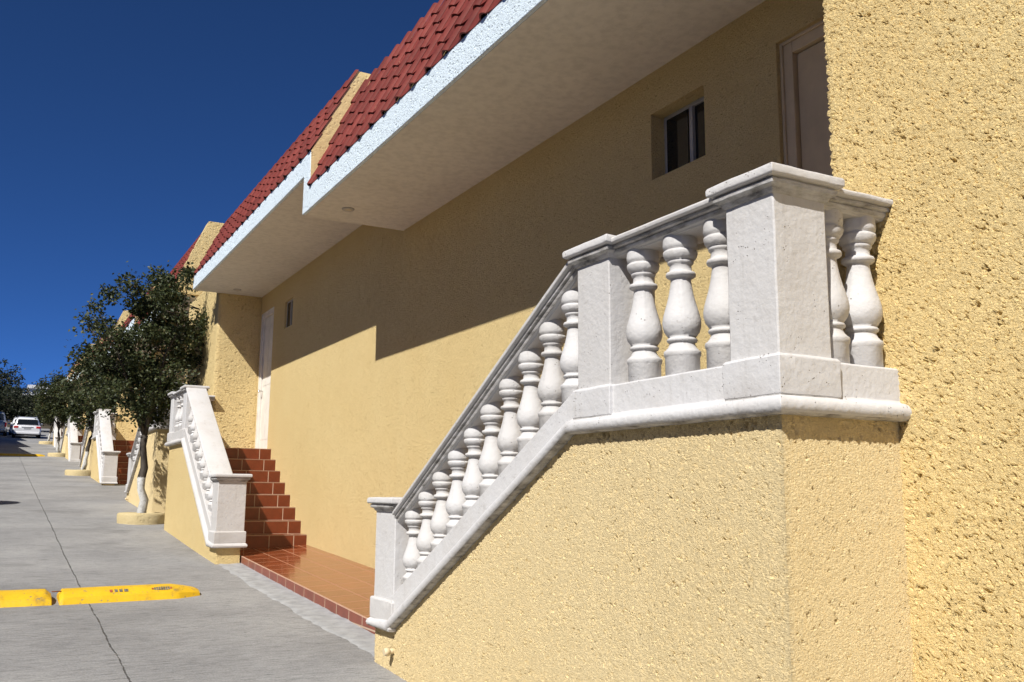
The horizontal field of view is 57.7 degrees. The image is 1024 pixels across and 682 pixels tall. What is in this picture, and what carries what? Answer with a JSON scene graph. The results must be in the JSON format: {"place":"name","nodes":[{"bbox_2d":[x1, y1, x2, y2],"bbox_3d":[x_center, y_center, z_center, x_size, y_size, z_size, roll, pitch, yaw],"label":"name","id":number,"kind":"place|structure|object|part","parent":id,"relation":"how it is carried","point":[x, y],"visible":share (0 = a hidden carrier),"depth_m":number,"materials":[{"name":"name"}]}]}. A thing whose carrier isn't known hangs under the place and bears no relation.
{"place":"outdoors","nodes":[
{"label":"outdoors","id":0,"kind":"place"},
{"bbox_2d":[0,412,9,435],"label":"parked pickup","id":1,"kind":"object","parent":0,"point":[3,426],"visible":1,"depth_m":67.86,"materials":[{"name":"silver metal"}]},
{"bbox_2d":[6,418,61,432],"bbox_3d":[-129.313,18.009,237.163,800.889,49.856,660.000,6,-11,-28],"label":"ground","id":2,"kind":"structure","parent":0,"point":[46,426],"depth_m":100.44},
{"bbox_2d":[0,358,25,400],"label":"hill tree","id":3,"kind":"object","parent":2,"relation":"on","point":[9,380],"visible":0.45,"depth_m":114.21,"materials":[{"name":"green plant"}]},
{"bbox_2d":[0,384,31,420],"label":"roadside tree","id":4,"kind":"object","parent":2,"relation":"on","point":[8,408],"visible":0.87,"depth_m":80.48,"materials":[{"name":"green plant"}]},
{"bbox_2d":[3,381,40,407],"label":"hill tree","id":5,"kind":"object","parent":2,"relation":"on","point":[15,388],"visible":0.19,"depth_m":111.36,"materials":[{"name":"green plant"}]},
{"bbox_2d":[1,390,45,425],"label":"roadside tree","id":6,"kind":"object","parent":2,"relation":"on","point":[30,396],"visible":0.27,"depth_m":81.68,"materials":[{"name":"green plant"}]},
{"bbox_2d":[19,391,53,427],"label":"roadside tree","id":7,"kind":"object","parent":2,"relation":"on","point":[31,413],"visible":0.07,"depth_m":79.97,"materials":[{"name":"green plant"}]},
{"bbox_2d":[27,385,47,393],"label":"house","id":8,"kind":"structure","parent":2,"relation":"on","point":[31,389],"depth_m":133.75,"materials":[{"name":"white paint"}]},
{"bbox_2d":[78,395,93,435],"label":"projecting wall","id":9,"kind":"structure","parent":2,"relation":"on","point":[83,430],"depth_m":43.73,"materials":[{"name":"beige paint"}]},
{"bbox_2d":[95,310,129,374],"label":"house","id":10,"kind":"structure","parent":2,"relation":"on","point":[124,314],"depth_m":32.74,"materials":[{"name":"beige paint"}]},
{"bbox_2d":[111,364,144,439],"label":"projecting wall","id":11,"kind":"structure","parent":2,"relation":"on","point":[123,430],"depth_m":29.67,"materials":[{"name":"beige paint"}]},
{"bbox_2d":[109,286,175,388],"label":"house","id":12,"kind":"structure","parent":2,"relation":"on","point":[131,324],"depth_m":26.62,"materials":[{"name":"paint"}]},
{"bbox_2d":[134,221,223,382],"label":"house","id":13,"kind":"structure","parent":2,"relation":"on","point":[195,253],"depth_m":18.56,"materials":[{"name":"beige paint"}]},
{"bbox_2d":[185,291,261,447],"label":"projecting wall","id":14,"kind":"structure","parent":2,"relation":"on","point":[228,374],"depth_m":15.73,"materials":[{"name":"beige paint"}]},
{"bbox_2d":[225,447,306,548],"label":"staircase","id":15,"kind":"structure","parent":2,"relation":"on","point":[270,521],"depth_m":13.23,"materials":[{"name":"tile"}]},
{"bbox_2d":[193,69,402,568],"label":"house","id":16,"kind":"structure","parent":2,"relation":"on","point":[328,291],"depth_m":12.03,"materials":[{"name":"paint"}]},
{"bbox_2d":[257,314,273,448],"bbox_3d":[-4.085,0.682,15.434,0.130,2.239,0.654,6,-11,-28],"label":"door","id":17,"kind":"structure","parent":16,"relation":"in","point":[263,439],"depth_m":15.47,"materials":[{"name":"paint"}]},
{"bbox_2d":[286,299,292,327],"bbox_3d":[-3.421,-0.428,14.450,0.048,0.435,0.450,6,-11,-28],"label":"window","id":18,"kind":"structure","parent":16,"relation":"in","point":[289,304],"depth_m":14.50,"materials":[{"name":"glass"}]},
{"bbox_2d":[305,0,832,496],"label":"house","id":19,"kind":"structure","parent":2,"relation":"on","point":[491,160],"depth_m":7.03,"materials":[{"name":"paint"}]},
{"bbox_2d":[664,96,704,173],"bbox_3d":[1.206,-1.359,6.217,0.048,0.474,0.555,6,-11,-28],"label":"window","id":20,"kind":"structure","parent":19,"relation":"in","point":[677,128],"depth_m":6.27,"materials":[{"name":"glass"}]},
{"bbox_2d":[797,40,832,175],"bbox_3d":[1.823,-0.577,4.848,0.049,2.267,0.734,6,-11,-28],"label":"door","id":21,"kind":"structure","parent":19,"relation":"in","point":[812,76],"depth_m":5.18,"materials":[{"name":"beige paint"}]},
{"bbox_2d":[822,0,1023,681],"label":"projecting wall","id":22,"kind":"structure","parent":2,"relation":"on","point":[925,112],"depth_m":3.41,"materials":[{"name":"paint"}]},
{"bbox_3d":[-6.884,2.766,19.374,1.108,1.460,2.974,6,-11,-28],"label":"staircase","id":23,"kind":"object","parent":2,"relation":"on","visible":0},
{"bbox_2d":[124,383,183,512],"bbox_3d":[-7.358,2.489,19.194,0.704,2.914,4.090,6,-11,-28],"label":"balustrade","id":24,"kind":"object","parent":23,"relation":"on","point":[157,471],"visible":0.27,"depth_m":17.51,"materials":[{"name":"paint"}]},
{"bbox_2d":[0,427,406,681],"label":"road","id":25,"kind":"structure","parent":0,"point":[59,529],"depth_m":8.09,"materials":[{"name":"concrete"}]},
{"bbox_2d":[8,416,16,434],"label":"parked car","id":26,"kind":"object","parent":25,"relation":"on","point":[11,427],"visible":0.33,"depth_m":70.84,"materials":[{"name":"white paint"}]},
{"bbox_2d":[0,453,44,455],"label":"speed bump","id":27,"kind":"object","parent":25,"relation":"on","point":[9,454],"visible":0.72,"depth_m":43.13,"materials":[{"name":"yellow paint"}]},
{"bbox_2d":[0,589,51,607],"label":"speed bump","id":28,"kind":"object","parent":25,"relation":"on","point":[26,598],"visible":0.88,"depth_m":8.22,"materials":[{"name":"yellow paint"}]},
{"bbox_2d":[11,416,42,437],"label":"parked car","id":29,"kind":"object","parent":25,"relation":"on","point":[28,426],"visible":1,"depth_m":66.04,"materials":[{"name":"white paint"}]},
{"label":"rear window","id":30,"kind":"part","parent":29,"relation":"part of","materials":[{"name":"black glass"}]},
{"bbox_2d":[39,441,52,444],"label":"planter","id":31,"kind":"object","parent":25,"relation":"on","point":[45,442],"visible":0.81,"depth_m":58.01,"materials":[{"name":"paint"}]},
{"bbox_2d":[36,397,66,440],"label":"street tree","id":32,"kind":"object","parent":31,"relation":"in","point":[48,420],"visible":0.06,"depth_m":58.57,"materials":[{"name":"green plant"}]},
{"bbox_2d":[48,453,65,456],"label":"planter","id":33,"kind":"object","parent":25,"relation":"on","point":[56,454],"visible":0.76,"depth_m":43.80,"materials":[{"name":"paint"}]},
{"bbox_2d":[29,370,82,452],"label":"street tree","id":34,"kind":"object","parent":33,"relation":"in","point":[53,409],"visible":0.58,"depth_m":43.80,"materials":[{"name":"green plant"}]},
{"bbox_2d":[52,417,63,447],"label":"balustrade","id":35,"kind":"object","parent":25,"relation":"on","point":[55,431],"visible":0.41,"depth_m":55.11,"materials":[{"name":"white stone"}]},
{"bbox_2d":[60,417,78,452],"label":"balustrade","id":36,"kind":"object","parent":25,"relation":"on","point":[63,443],"visible":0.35,"depth_m":47.24,"materials":[{"name":"beige paint"}]},
{"bbox_2d":[65,416,82,461],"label":"balustrade","id":37,"kind":"object","parent":25,"relation":"on","point":[73,445],"visible":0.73,"depth_m":40.73,"materials":[{"name":"white stone"}]},
{"bbox_2d":[65,470,90,475],"bbox_3d":[-13.943,4.301,30.031,0.930,0.276,0.928,6,-11,-28],"label":"planter","id":38,"kind":"object","parent":25,"relation":"on","point":[78,472],"visible":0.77,"depth_m":29.63,"materials":[{"name":"paint"}]},
{"bbox_2d":[52,348,113,469],"bbox_3d":[-13.480,2.229,30.787,3.066,4.456,2.855,1,-9,-6],"label":"street tree","id":39,"kind":"object","parent":38,"relation":"in","point":[75,410],"visible":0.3,"depth_m":30.19,"materials":[{"name":"green plant"}]},
{"bbox_2d":[78,436,82,458],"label":"staircase","id":40,"kind":"structure","parent":25,"relation":"on","point":[80,439],"depth_m":42.24,"materials":[{"name":"tile"}]},
{"bbox_2d":[79,424,93,469],"bbox_3d":[-14.970,3.801,33.353,0.704,2.914,4.090,6,-11,-28],"label":"balustrade","id":41,"kind":"object","parent":25,"relation":"on","point":[86,436],"visible":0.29,"depth_m":33.02,"materials":[{"name":"beige paint"}]},
{"bbox_2d":[91,409,120,485],"bbox_3d":[-11.951,3.376,27.543,0.699,2.814,4.247,6,-11,-28],"label":"balustrade","id":42,"kind":"object","parent":25,"relation":"on","point":[104,463],"visible":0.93,"depth_m":26.88,"materials":[{"name":"white stone"}]},
{"bbox_2d":[113,440,133,483],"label":"staircase","id":43,"kind":"structure","parent":25,"relation":"on","point":[124,447],"depth_m":27.64,"materials":[{"name":"tile"}]},
{"bbox_2d":[52,584,199,604],"bbox_3d":[-3.639,2.404,8.800,1.319,0.169,0.479,6,-11,-32],"label":"speed bump","id":44,"kind":"object","parent":25,"relation":"on","point":[91,595],"visible":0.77,"depth_m":8.64,"materials":[{"name":"yellow paint"}]},
{"bbox_2d":[117,512,164,524],"bbox_3d":[-6.317,3.064,15.868,0.809,0.276,0.808,6,-11,-28],"label":"planter","id":45,"kind":"object","parent":25,"relation":"on","point":[146,518],"visible":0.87,"depth_m":15.54,"materials":[{"name":"paint"}]},
{"bbox_2d":[56,260,210,512],"bbox_3d":[-6.494,0.809,16.050,3.129,4.570,2.949,-7,-12,38],"label":"street tree","id":46,"kind":"object","parent":45,"relation":"in","point":[162,328],"visible":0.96,"depth_m":15.88,"materials":[{"name":"green plant"}]},
{"bbox_2d":[164,385,252,563],"bbox_3d":[-4.348,1.984,13.391,0.699,2.814,4.247,6,-11,-28],"label":"balustrade","id":47,"kind":"object","parent":25,"relation":"on","point":[205,504],"visible":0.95,"depth_m":12.72,"materials":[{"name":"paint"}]},
{"bbox_2d":[219,563,374,656],"bbox_3d":[-2.209,2.498,9.028,0.384,0.331,5.850,6,-11,-28],"label":"cement fillet","id":48,"kind":"object","parent":25,"relation":"on","point":[327,620],"visible":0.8,"depth_m":8.42,"materials":[{"name":"grey concrete"}]},
{"bbox_2d":[240,545,375,633],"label":"tiled platform","id":49,"kind":"structure","parent":25,"relation":"on","point":[340,586],"depth_m":9.87,"materials":[{"name":"tile"}]},
{"bbox_3d":[0.719,1.374,5.223,1.108,1.460,2.974,6,-11,-28],"label":"staircase","id":50,"kind":"object","parent":25,"relation":"on","visible":0},
{"bbox_2d":[366,162,914,681],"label":"balustrade","id":51,"kind":"object","parent":50,"relation":"on","point":[602,498],"visible":0.99,"depth_m":3.75,"materials":[{"name":"paint"}]},
{"bbox_2d":[0,0,441,393],"label":"sky","id":52,"kind":"structure","parent":0,"point":[128,128],"materials":[{"name":"blue"}]}
]}

